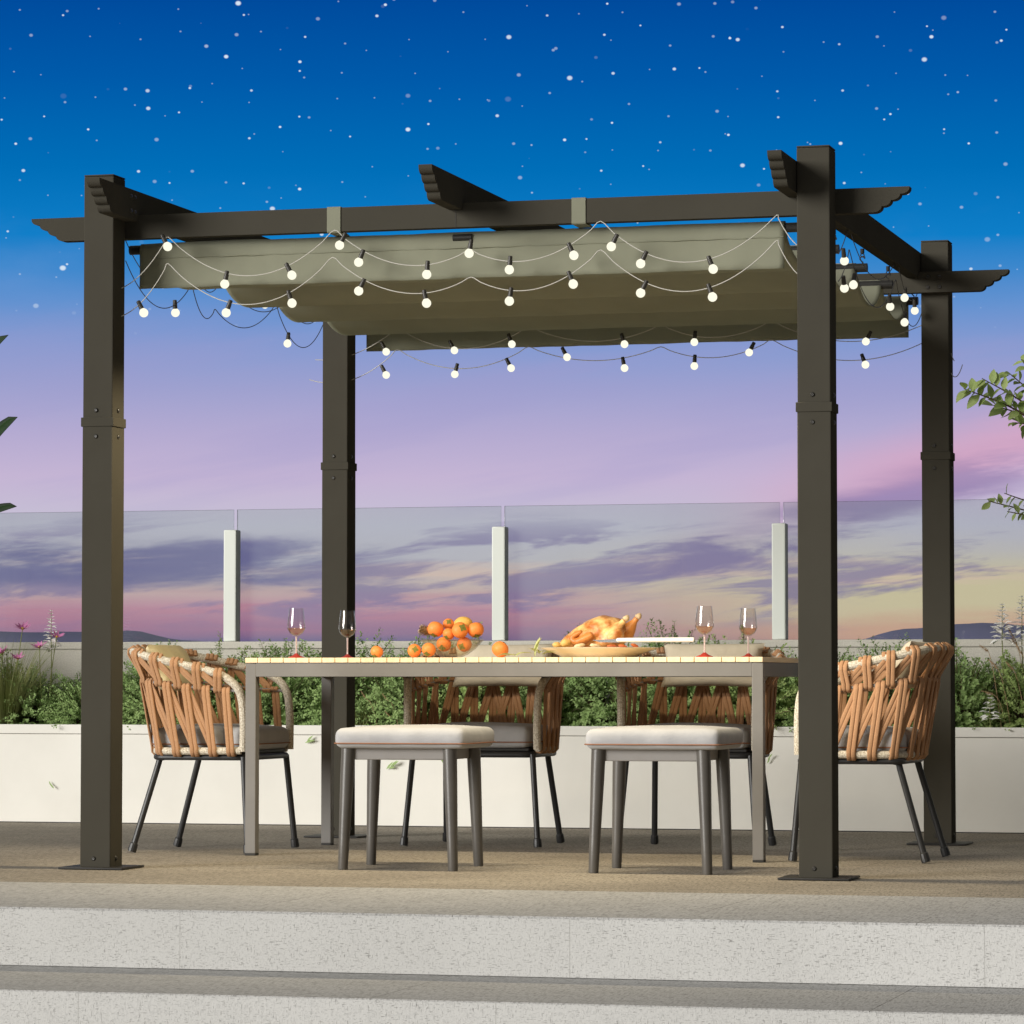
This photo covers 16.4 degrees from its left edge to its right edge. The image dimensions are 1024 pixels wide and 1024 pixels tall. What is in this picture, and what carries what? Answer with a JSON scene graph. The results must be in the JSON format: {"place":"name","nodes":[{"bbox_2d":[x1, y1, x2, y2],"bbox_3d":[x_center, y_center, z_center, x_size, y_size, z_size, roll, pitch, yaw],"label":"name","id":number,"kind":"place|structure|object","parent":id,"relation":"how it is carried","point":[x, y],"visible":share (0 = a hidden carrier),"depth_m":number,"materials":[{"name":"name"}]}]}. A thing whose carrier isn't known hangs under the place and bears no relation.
{"place":"outdoors","nodes":[
{"label":"outdoors","id":0,"kind":"place"},
{"bbox_2d":[0,630,202,641],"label":"hill","id":1,"kind":"structure","parent":0,"point":[134,636],"depth_m":1010.43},
{"bbox_2d":[0,909,1023,987],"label":"step","id":2,"kind":"object","parent":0,"point":[956,956],"visible":1,"depth_m":9.47,"materials":[{"name":"concrete"}]},
{"bbox_2d":[0,822,1023,897],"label":"deck","id":3,"kind":"structure","parent":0,"point":[986,865],"depth_m":12.35,"materials":[{"name":"wood"}]},
{"bbox_2d":[127,644,298,853],"bbox_3d":[-1.130,0.875,13.251,0.534,0.766,0.630,-1,-3,15],"label":"armchair","id":4,"kind":"object","parent":3,"relation":"on","point":[200,732],"visible":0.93,"depth_m":13.04,"materials":[{"name":"wicker"}]},
{"bbox_2d":[146,644,193,690],"bbox_3d":[-1.269,0.581,13.283,0.114,0.185,0.400,-23,-7,10],"label":"pillow","id":5,"kind":"object","parent":4,"relation":"on","point":[170,651],"visible":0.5,"depth_m":13.19,"materials":[{"name":"beige fabric"}]},
{"bbox_2d":[334,724,495,870],"bbox_3d":[-0.324,0.957,11.991,0.464,0.483,0.422,-1,-3,14],"label":"stool","id":6,"kind":"object","parent":3,"relation":"on","point":[375,745],"visible":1,"depth_m":11.86,"materials":[{"name":"white"}]},
{"bbox_2d":[400,647,565,847],"bbox_3d":[-0.090,0.898,13.733,0.630,0.766,0.534,-1,-3,15],"label":"armchair","id":7,"kind":"object","parent":3,"relation":"on","point":[524,737],"visible":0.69,"depth_m":13.70,"materials":[{"name":"brown wicker"}]},
{"bbox_2d":[452,644,552,686],"bbox_3d":[-0.033,0.598,13.878,0.400,0.175,0.103,-1,-19,13],"label":"pillow","id":8,"kind":"object","parent":7,"relation":"on","point":[480,651],"visible":0.38,"depth_m":13.85,"materials":[{"name":"beige fabric"}]},
{"bbox_2d":[0,724,1023,833],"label":"planter","id":9,"kind":"object","parent":3,"relation":"on","point":[35,759],"visible":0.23,"depth_m":15.30,"materials":[{"name":"paint"}]},
{"bbox_2d":[0,646,6,669],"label":"pink flower","id":10,"kind":"object","parent":9,"relation":"on","point":[1,651],"visible":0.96,"depth_m":16.15,"materials":[{"name":"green plant"}]},
{"bbox_2d":[0,335,16,511],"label":"banana plant","id":11,"kind":"object","parent":9,"relation":"on","point":[6,423],"visible":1,"depth_m":16.21,"materials":[{"name":"green plant"}]},
{"bbox_2d":[0,649,23,711],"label":"shrub","id":12,"kind":"object","parent":9,"relation":"on","point":[8,667],"visible":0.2,"depth_m":16.35,"materials":[{"name":"green plant"}]},
{"bbox_2d":[7,652,23,722],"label":"pink flower","id":13,"kind":"object","parent":9,"relation":"on","point":[16,656],"visible":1,"depth_m":16.10,"materials":[{"name":"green plant"}]},
{"bbox_2d":[14,621,30,685],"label":"pink flower","id":14,"kind":"object","parent":9,"relation":"on","point":[23,626],"visible":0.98,"depth_m":16.17,"materials":[{"name":"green plant"}]},
{"bbox_2d":[0,637,62,723],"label":"grass tuft","id":15,"kind":"object","parent":9,"relation":"on","point":[8,699],"visible":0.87,"depth_m":16.11,"materials":[{"name":"green plant"}]},
{"bbox_2d":[0,661,75,723],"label":"shrub","id":16,"kind":"object","parent":9,"relation":"on","point":[29,703],"visible":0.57,"depth_m":16.15,"materials":[{"name":"green plant"}]},
{"bbox_2d":[31,641,45,722],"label":"pink flower","id":17,"kind":"object","parent":9,"relation":"on","point":[39,645],"visible":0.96,"depth_m":16.12,"materials":[{"name":"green plant"}]},
{"bbox_2d":[42,610,60,709],"bbox_3d":[-2.086,0.713,16.163,0.096,0.539,0.100,-1,-3,15],"label":"white flower spike","id":18,"kind":"object","parent":9,"relation":"on","point":[52,646],"visible":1,"depth_m":16.17,"materials":[{"name":"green plant"}]},
{"bbox_2d":[49,630,64,710],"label":"pink flower","id":19,"kind":"object","parent":9,"relation":"on","point":[56,635],"visible":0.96,"depth_m":16.14,"materials":[{"name":"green plant"}]},
{"bbox_2d":[32,669,129,728],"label":"shrub","id":20,"kind":"object","parent":9,"relation":"on","point":[70,713],"visible":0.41,"depth_m":16.01,"materials":[{"name":"green plant"}]},
{"bbox_2d":[123,639,178,729],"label":"shrub","id":21,"kind":"object","parent":9,"relation":"on","point":[132,699],"visible":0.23,"depth_m":15.91,"materials":[{"name":"green plant"}]},
{"bbox_2d":[160,633,272,724],"bbox_3d":[-1.332,0.757,16.003,0.633,0.448,0.875,1,-3,-18],"label":"shrub","id":22,"kind":"object","parent":9,"relation":"on","point":[212,694],"visible":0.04,"depth_m":15.92,"materials":[{"name":"green plant"}]},
{"bbox_2d":[210,638,320,724],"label":"shrub","id":23,"kind":"object","parent":9,"relation":"on","point":[267,697],"visible":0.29,"depth_m":15.80,"materials":[{"name":"green plant"}]},
{"bbox_2d":[262,628,403,724],"bbox_3d":[-0.745,0.743,15.868,0.931,0.463,0.623,-1,-3,17],"label":"shrub","id":24,"kind":"object","parent":9,"relation":"on","point":[316,715],"visible":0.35,"depth_m":15.76,"materials":[{"name":"green plant"}]},
{"bbox_2d":[355,688,401,724],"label":"shrub","id":25,"kind":"object","parent":9,"relation":"on","point":[366,721],"visible":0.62,"depth_m":15.65,"materials":[{"name":"green plant"}]},
{"bbox_2d":[387,761,397,768],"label":"leaf sprig","id":26,"kind":"object","parent":9,"relation":"attached to","point":[393,763],"visible":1,"depth_m":15.43,"materials":[{"name":"green plant"}]},
{"bbox_2d":[355,633,460,724],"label":"shrub","id":27,"kind":"object","parent":9,"relation":"on","point":[396,684],"visible":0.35,"depth_m":15.60,"materials":[{"name":"green plant"}]},
{"bbox_2d":[415,621,543,722],"bbox_3d":[-0.161,0.726,15.720,0.633,0.485,0.908,2,-4,-39],"label":"shrub","id":28,"kind":"object","parent":9,"relation":"on","point":[481,691],"visible":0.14,"depth_m":15.54,"materials":[{"name":"green plant"}]},
{"bbox_2d":[487,677,610,725],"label":"shrub","id":29,"kind":"object","parent":9,"relation":"on","point":[566,720],"visible":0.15,"depth_m":15.49,"materials":[{"name":"green plant"}]},
{"bbox_2d":[542,625,671,725],"bbox_3d":[0.448,0.721,15.576,0.914,0.478,0.623,-1,-3,26],"label":"shrub","id":30,"kind":"object","parent":9,"relation":"on","point":[592,710],"visible":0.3,"depth_m":15.41,"materials":[{"name":"green plant"}]},
{"bbox_2d":[605,694,672,722],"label":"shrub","id":31,"kind":"object","parent":9,"relation":"on","point":[638,710],"visible":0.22,"depth_m":15.26,"materials":[{"name":"green plant"}]},
{"bbox_2d":[592,617,736,725],"bbox_3d":[0.712,0.704,15.419,0.852,0.502,0.570,2,-3,-31],"label":"shrub","id":32,"kind":"object","parent":9,"relation":"on","point":[652,690],"visible":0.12,"depth_m":15.29,"materials":[{"name":"green plant"}]},
{"bbox_2d":[687,617,797,729],"bbox_3d":[1.002,0.703,15.375,0.665,0.498,0.908,-1,-3,12],"label":"shrub","id":33,"kind":"object","parent":9,"relation":"on","point":[784,711],"visible":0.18,"depth_m":15.11,"materials":[{"name":"green plant"}]},
{"bbox_2d":[751,645,855,731],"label":"shrub","id":34,"kind":"object","parent":9,"relation":"on","point":[789,721],"visible":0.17,"depth_m":15.13,"materials":[{"name":"green plant"}]},
{"bbox_2d":[839,632,958,726],"bbox_3d":[1.620,0.725,15.189,0.768,0.433,0.619,1,-3,-28],"label":"shrub","id":35,"kind":"object","parent":9,"relation":"on","point":[891,692],"visible":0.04,"depth_m":15.21,"materials":[{"name":"green plant"}]},
{"bbox_2d":[888,638,1020,729],"bbox_3d":[1.891,0.726,15.098,0.570,0.425,0.768,-1,-3,22],"label":"shrub","id":36,"kind":"object","parent":9,"relation":"on","point":[968,680],"visible":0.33,"depth_m":14.95,"materials":[{"name":"green plant"}]},
{"bbox_2d":[956,354,1023,520],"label":"young tree","id":37,"kind":"object","parent":9,"relation":"on","point":[1016,414],"visible":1,"depth_m":14.99,"materials":[{"name":"green plant"}]},
{"bbox_2d":[979,694,1000,726],"bbox_3d":[1.988,0.837,14.819,0.103,0.163,0.095,-1,-3,15],"label":"white flower spike","id":38,"kind":"object","parent":9,"relation":"on","point":[984,716],"visible":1,"depth_m":14.81,"materials":[{"name":"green plant"}]},
{"bbox_2d":[979,644,1001,726],"bbox_3d":[1.993,0.735,14.825,0.097,0.367,0.025,0,-3,-1],"label":"grass plume","id":39,"kind":"object","parent":9,"relation":"on","point":[993,673],"depth_m":14.83,"materials":[{"name":"plant"}]},
{"bbox_2d":[962,649,1023,730],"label":"shrub","id":40,"kind":"object","parent":9,"relation":"on","point":[1013,694],"visible":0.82,"depth_m":14.89,"materials":[{"name":"green plant"}]},
{"bbox_2d":[988,659,1009,721],"bbox_3d":[2.028,0.763,14.816,0.100,0.310,0.022,0,-3,1],"label":"grass plume","id":41,"kind":"object","parent":9,"relation":"on","point":[1002,682],"depth_m":14.82,"materials":[{"name":"plant"}]},
{"bbox_2d":[990,604,1013,712],"bbox_3d":[2.054,0.654,14.950,0.112,0.540,0.123,2,-3,-33],"label":"white flower spike","id":42,"kind":"object","parent":9,"relation":"on","point":[1002,624],"visible":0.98,"depth_m":14.96,"materials":[{"name":"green plant"}]},
{"bbox_2d":[1005,661,1023,709],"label":"grass plume","id":43,"kind":"object","parent":9,"relation":"on","point":[1016,677],"depth_m":14.80,"materials":[{"name":"green plant"}]},
{"bbox_2d":[1006,624,1023,675],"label":"grass plume","id":44,"kind":"object","parent":9,"relation":"on","point":[1015,642],"depth_m":14.96,"materials":[{"name":"plant"}]},
{"bbox_2d":[1011,596,1023,700],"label":"white flower spike","id":45,"kind":"object","parent":9,"relation":"on","point":[1018,639],"visible":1,"depth_m":14.97,"materials":[{"name":"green plant"}]},
{"bbox_2d":[0,639,1023,737],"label":"parapet wall","id":46,"kind":"structure","parent":3,"relation":"on","point":[68,661],"depth_m":16.16,"materials":[{"name":"concrete"}]},
{"bbox_2d":[30,499,986,641],"bbox_3d":[0.567,0.268,15.894,26.984,0.610,0.084,-1,-3,15],"label":"glass balustrade","id":47,"kind":"object","parent":46,"relation":"on","point":[232,539],"visible":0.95,"depth_m":16.02,"materials":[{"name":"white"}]},
{"bbox_2d":[32,145,1009,880],"bbox_3d":[0.136,0.072,12.892,3.022,2.332,3.116,-1,-3,15],"label":"pergola","id":48,"kind":"object","parent":3,"relation":"on","point":[772,291],"visible":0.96,"depth_m":11.98,"materials":[{"name":"metal"}]},
{"bbox_2d":[126,241,312,323],"bbox_3d":[-1.040,-0.821,13.149,0.030,0.125,2.096,-1,-3,15],"label":"string light","id":49,"kind":"object","parent":48,"relation":"hanging from","point":[215,289],"visible":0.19,"depth_m":13.38,"materials":[{"name":"grey plastic"}]},
{"bbox_2d":[125,261,322,347],"bbox_3d":[-1.035,-0.756,13.162,0.030,0.187,2.115,-1,-3,15],"label":"string light","id":50,"kind":"object","parent":48,"relation":"hanging from","point":[175,311],"visible":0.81,"depth_m":12.95,"materials":[{"name":"grey plastic"}]},
{"bbox_2d":[122,215,796,288],"bbox_3d":[-0.198,-0.854,11.738,2.330,0.193,0.030,-1,-3,15],"label":"string light","id":51,"kind":"object","parent":48,"relation":"hanging from","point":[426,273],"visible":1,"depth_m":11.72,"materials":[{"name":"grey glass"}]},
{"bbox_2d":[122,240,796,316],"bbox_3d":[-0.198,-0.761,11.733,2.330,0.198,0.030,-1,-3,15],"label":"string light","id":52,"kind":"object","parent":48,"relation":"hanging from","point":[426,301],"visible":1,"depth_m":11.74,"materials":[{"name":"grey glass"}]},
{"bbox_2d":[315,324,953,359],"bbox_3d":[0.457,-0.663,14.154,2.611,0.193,0.030,-1,-3,15],"label":"string light","id":53,"kind":"object","parent":48,"relation":"hanging from","point":[624,344],"visible":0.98,"depth_m":14.16,"materials":[{"name":"grey"}]},
{"bbox_2d":[309,340,962,382],"bbox_3d":[0.460,-0.592,14.150,2.669,0.175,0.030,-1,-3,15],"label":"string light","id":54,"kind":"object","parent":48,"relation":"hanging from","point":[567,357],"visible":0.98,"depth_m":14.15,"materials":[{"name":"grey"}]},
{"bbox_2d":[838,231,918,314],"bbox_3d":[1.357,-0.882,13.037,0.030,0.173,1.820,-1,-3,15],"label":"string light","id":55,"kind":"object","parent":48,"relation":"hanging from","point":[844,259],"visible":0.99,"depth_m":13.33,"materials":[{"name":"white glass"}]},
{"bbox_2d":[838,250,920,326],"bbox_3d":[1.361,-0.800,13.046,0.030,0.164,1.852,-1,-3,15],"label":"string light","id":56,"kind":"object","parent":48,"relation":"hanging from","point":[853,284],"visible":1,"depth_m":12.57,"materials":[{"name":"white glass"}]},
{"bbox_2d":[245,657,797,862],"bbox_3d":[0.074,0.891,13.038,1.904,0.712,0.908,-1,-3,15],"label":"dining table","id":57,"kind":"object","parent":3,"relation":"on","point":[758,670],"visible":0.94,"depth_m":12.66,"materials":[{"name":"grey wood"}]},
{"bbox_2d":[287,629,304,657],"bbox_3d":[-0.785,0.441,12.966,0.067,0.180,0.067,-1,-3,15],"label":"wine glass","id":58,"kind":"object","parent":57,"relation":"on","point":[296,655],"visible":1,"depth_m":12.96,"materials":[{"name":"white"}]},
{"bbox_2d":[341,610,354,657],"bbox_3d":[-0.617,0.460,13.355,0.067,0.180,0.067,-1,-3,15],"label":"wine glass","id":59,"kind":"object","parent":57,"relation":"on","point":[347,655],"visible":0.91,"depth_m":13.34,"materials":[{"name":"red"}]},
{"bbox_2d":[371,646,382,657],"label":"persimmon","id":60,"kind":"object","parent":57,"relation":"on","point":[376,651],"visible":1,"depth_m":12.99,"materials":[{"name":"orange food"}]},
{"bbox_2d":[408,644,420,657],"bbox_3d":[-0.356,0.505,12.988,0.050,0.050,0.047,12,-17,-7],"label":"persimmon","id":61,"kind":"object","parent":57,"relation":"on","point":[414,650],"visible":1,"depth_m":12.97,"materials":[{"name":"orange food"}]},
{"bbox_2d":[422,643,435,656],"bbox_3d":[-0.303,0.503,12.963,0.052,0.049,0.052,11,-42,16],"label":"persimmon","id":62,"kind":"object","parent":57,"relation":"on","point":[428,649],"visible":1,"depth_m":12.95,"materials":[{"name":"orange food"}]},
{"bbox_2d":[492,641,508,656],"bbox_3d":[-0.041,0.496,12.903,0.062,0.058,0.062,29,-29,15],"label":"persimmon","id":63,"kind":"object","parent":57,"relation":"on","point":[499,647],"visible":0.95,"depth_m":12.88,"materials":[{"name":"orange food"}]},
{"bbox_2d":[497,652,529,656],"bbox_3d":[0.009,0.512,12.790,0.134,0.019,0.085,0,-3,4],"label":"corn husk","id":64,"kind":"object","parent":57,"relation":"on","point":[506,654],"visible":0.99,"depth_m":12.79,"materials":[{"name":"beige plant"}]},
{"bbox_2d":[528,638,554,655],"bbox_3d":[0.101,0.483,12.789,0.103,0.071,0.110,1,-3,-13],"label":"corn husk","id":65,"kind":"object","parent":57,"relation":"on","point":[535,649],"visible":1,"depth_m":12.80,"materials":[{"name":"yellow plant"}]},
{"bbox_2d":[541,647,657,656],"bbox_3d":[0.318,0.512,12.957,0.434,0.038,0.312,-1,-3,15],"label":"platter","id":66,"kind":"object","parent":57,"relation":"on","point":[599,651],"visible":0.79,"depth_m":12.85,"materials":[{"name":"beige ceramic"}]},
{"bbox_2d":[552,642,560,646],"bbox_3d":[0.163,0.484,12.950,0.032,0.022,0.029,-1,-3,29],"label":"roast potato","id":67,"kind":"object","parent":66,"relation":"on","point":[555,644],"visible":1,"depth_m":12.94,"materials":[{"name":"yellow food"}]},
{"bbox_2d":[560,639,570,646],"bbox_3d":[0.194,0.474,12.900,0.044,0.029,0.032,-12,-2,-3],"label":"roast potato","id":68,"kind":"object","parent":66,"relation":"on","point":[565,643],"visible":1,"depth_m":12.89,"materials":[{"name":"yellow food"}]},
{"bbox_2d":[574,643,584,646],"bbox_3d":[0.244,0.483,12.860,0.044,0.017,0.025,-14,-4,3],"label":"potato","id":69,"kind":"object","parent":66,"relation":"on","point":[580,645],"visible":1,"depth_m":12.85,"materials":[{"name":"beige food"}]},
{"bbox_2d":[590,643,600,646],"bbox_3d":[0.301,0.482,12.845,0.042,0.017,0.024,11,-4,-8],"label":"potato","id":70,"kind":"object","parent":66,"relation":"on","point":[594,645],"visible":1,"depth_m":12.84,"materials":[{"name":"beige food"}]},
{"bbox_2d":[560,613,641,646],"bbox_3d":[0.317,0.436,12.961,0.296,0.140,0.190,-1,-3,15],"label":"roast turkey","id":71,"kind":"object","parent":66,"relation":"on","point":[587,633],"visible":0.85,"depth_m":12.89,"materials":[{"name":"brown food"}]},
{"bbox_2d":[594,637,694,641],"bbox_3d":[0.469,0.458,12.762,0.375,0.018,0.017,-1,-3,15],"label":"carving knife","id":72,"kind":"object","parent":66,"relation":"on","point":[672,639],"visible":1,"depth_m":12.75,"materials":[{"name":"white metal"}]},
{"bbox_2d":[695,610,713,656],"bbox_3d":[0.679,0.421,12.560,0.067,0.180,0.067,-1,-3,15],"label":"wine glass","id":73,"kind":"object","parent":57,"relation":"on","point":[704,654],"visible":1,"depth_m":12.55,"materials":[{"name":"red"}]},
{"bbox_2d":[739,609,756,656],"bbox_3d":[0.858,0.440,12.946,0.067,0.180,0.067,-1,-3,15],"label":"wine glass","id":74,"kind":"object","parent":57,"relation":"on","point":[748,654],"visible":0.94,"depth_m":12.94,"materials":[{"name":"red"}]},
{"bbox_2d":[584,725,744,874],"bbox_3d":[0.507,0.946,11.774,0.464,0.483,0.422,-1,-3,15],"label":"stool","id":75,"kind":"object","parent":3,"relation":"on","point":[701,746],"visible":1,"depth_m":11.64,"materials":[{"name":"fabric"}]},
{"bbox_2d":[615,646,786,845],"bbox_3d":[0.718,0.887,13.510,0.630,0.766,0.534,-1,-3,15],"label":"armchair","id":76,"kind":"object","parent":3,"relation":"on","point":[703,701],"visible":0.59,"depth_m":13.67,"materials":[{"name":"brown wicker"}]},
{"bbox_2d":[661,643,764,686],"bbox_3d":[0.769,0.587,13.654,0.400,0.175,0.103,-1,-19,17],"label":"pillow","id":77,"kind":"object","parent":76,"relation":"on","point":[713,650],"visible":0.41,"depth_m":13.62,"materials":[{"name":"beige fabric"}]},
{"bbox_2d":[788,642,953,862],"bbox_3d":[1.288,0.843,12.581,0.534,0.766,0.630,-1,-3,15],"label":"armchair","id":78,"kind":"object","parent":3,"relation":"on","point":[870,734],"visible":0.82,"depth_m":12.34,"materials":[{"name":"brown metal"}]},
{"bbox_2d":[891,641,937,687],"bbox_3d":[1.419,0.538,12.538,0.102,0.180,0.400,25,6,20],"label":"pillow","id":79,"kind":"object","parent":78,"relation":"on","point":[905,673],"visible":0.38,"depth_m":12.38,"materials":[{"name":"beige fabric"}]},
{"bbox_2d":[0,882,1023,926],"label":"paving","id":80,"kind":"structure","parent":0,"point":[814,909],"depth_m":9.97,"materials":[{"name":"grey concrete"}]},
{"bbox_2d":[0,965,1023,1015],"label":"step","id":81,"kind":"object","parent":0,"point":[802,997],"visible":0.67,"depth_m":9.06,"materials":[{"name":"concrete"}]},
{"bbox_2d":[0,991,1023,1023],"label":"step","id":82,"kind":"object","parent":81,"relation":"attached to","point":[24,1007],"visible":1,"depth_m":8.83,"materials":[{"name":"concrete"}]},
{"bbox_2d":[0,0,1023,641],"label":"sky","id":83,"kind":"structure","parent":0,"point":[200,106],"materials":[{"name":"blue"}]},
{"bbox_2d":[866,623,1023,638],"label":"hill","id":84,"kind":"structure","parent":0,"point":[974,631],"depth_m":903.15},
{"bbox_3d":[-0.221,0.502,13.108,0.242,0.066,0.206,-1,-3,15],"label":"fruit bowl","id":85,"kind":"object","parent":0,"visible":0},
{"bbox_2d":[418,624,429,635],"bbox_3d":[-0.315,0.439,13.125,0.062,0.051,0.051,20,-4,-3],"label":"pine cone","id":86,"kind":"object","parent":85,"relation":"on","point":[423,629],"visible":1,"depth_m":13.11,"materials":[{"name":"brown plant"}]},
{"bbox_2d":[427,621,443,636],"bbox_3d":[-0.282,0.433,13.106,0.062,0.058,0.062,11,-25,16],"label":"persimmon","id":87,"kind":"object","parent":85,"relation":"in","point":[435,629],"visible":1,"depth_m":13.09,"materials":[{"name":"orange food"}]},
{"bbox_2d":[436,637,450,651],"bbox_3d":[-0.251,0.488,13.095,0.056,0.056,0.052,5,35,16],"label":"persimmon","id":88,"kind":"object","parent":85,"relation":"in","point":[443,644],"visible":1,"depth_m":13.08,"materials":[{"name":"orange food"}]},
{"bbox_2d":[443,628,453,639],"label":"persimmon","id":89,"kind":"object","parent":88,"relation":"on","point":[448,634],"visible":1,"depth_m":13.07,"materials":[{"name":"orange food"}]},
{"bbox_2d":[443,618,453,628],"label":"persimmon","id":90,"kind":"object","parent":85,"relation":"in","point":[448,622],"visible":1,"depth_m":13.12,"materials":[{"name":"orange food"}]},
{"bbox_2d":[452,622,467,637],"bbox_3d":[-0.190,0.432,13.059,0.061,0.061,0.057,30,-33,-10],"label":"persimmon","id":91,"kind":"object","parent":85,"relation":"in","point":[459,629],"visible":1,"depth_m":13.04,"materials":[{"name":"orange food"}]},
{"bbox_2d":[454,617,472,626],"bbox_3d":[-0.180,0.407,13.127,0.071,0.043,0.042,-1,-3,15],"label":"squash","id":92,"kind":"object","parent":85,"relation":"in","point":[467,621],"visible":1,"depth_m":13.11,"materials":[{"name":"yellow food"}]},
{"bbox_2d":[457,637,471,651],"bbox_3d":[-0.176,0.487,13.095,0.056,0.056,0.052,29,30,15],"label":"persimmon","id":93,"kind":"object","parent":85,"relation":"in","point":[464,644],"visible":1,"depth_m":13.08,"materials":[{"name":"orange food"}]},
{"bbox_2d":[468,622,483,637],"bbox_3d":[-0.133,0.435,13.075,0.061,0.057,0.061,-18,-27,14],"label":"persimmon","id":94,"kind":"object","parent":85,"relation":"in","point":[475,629],"visible":1,"depth_m":13.06,"materials":[{"name":"orange food"}]}
]}

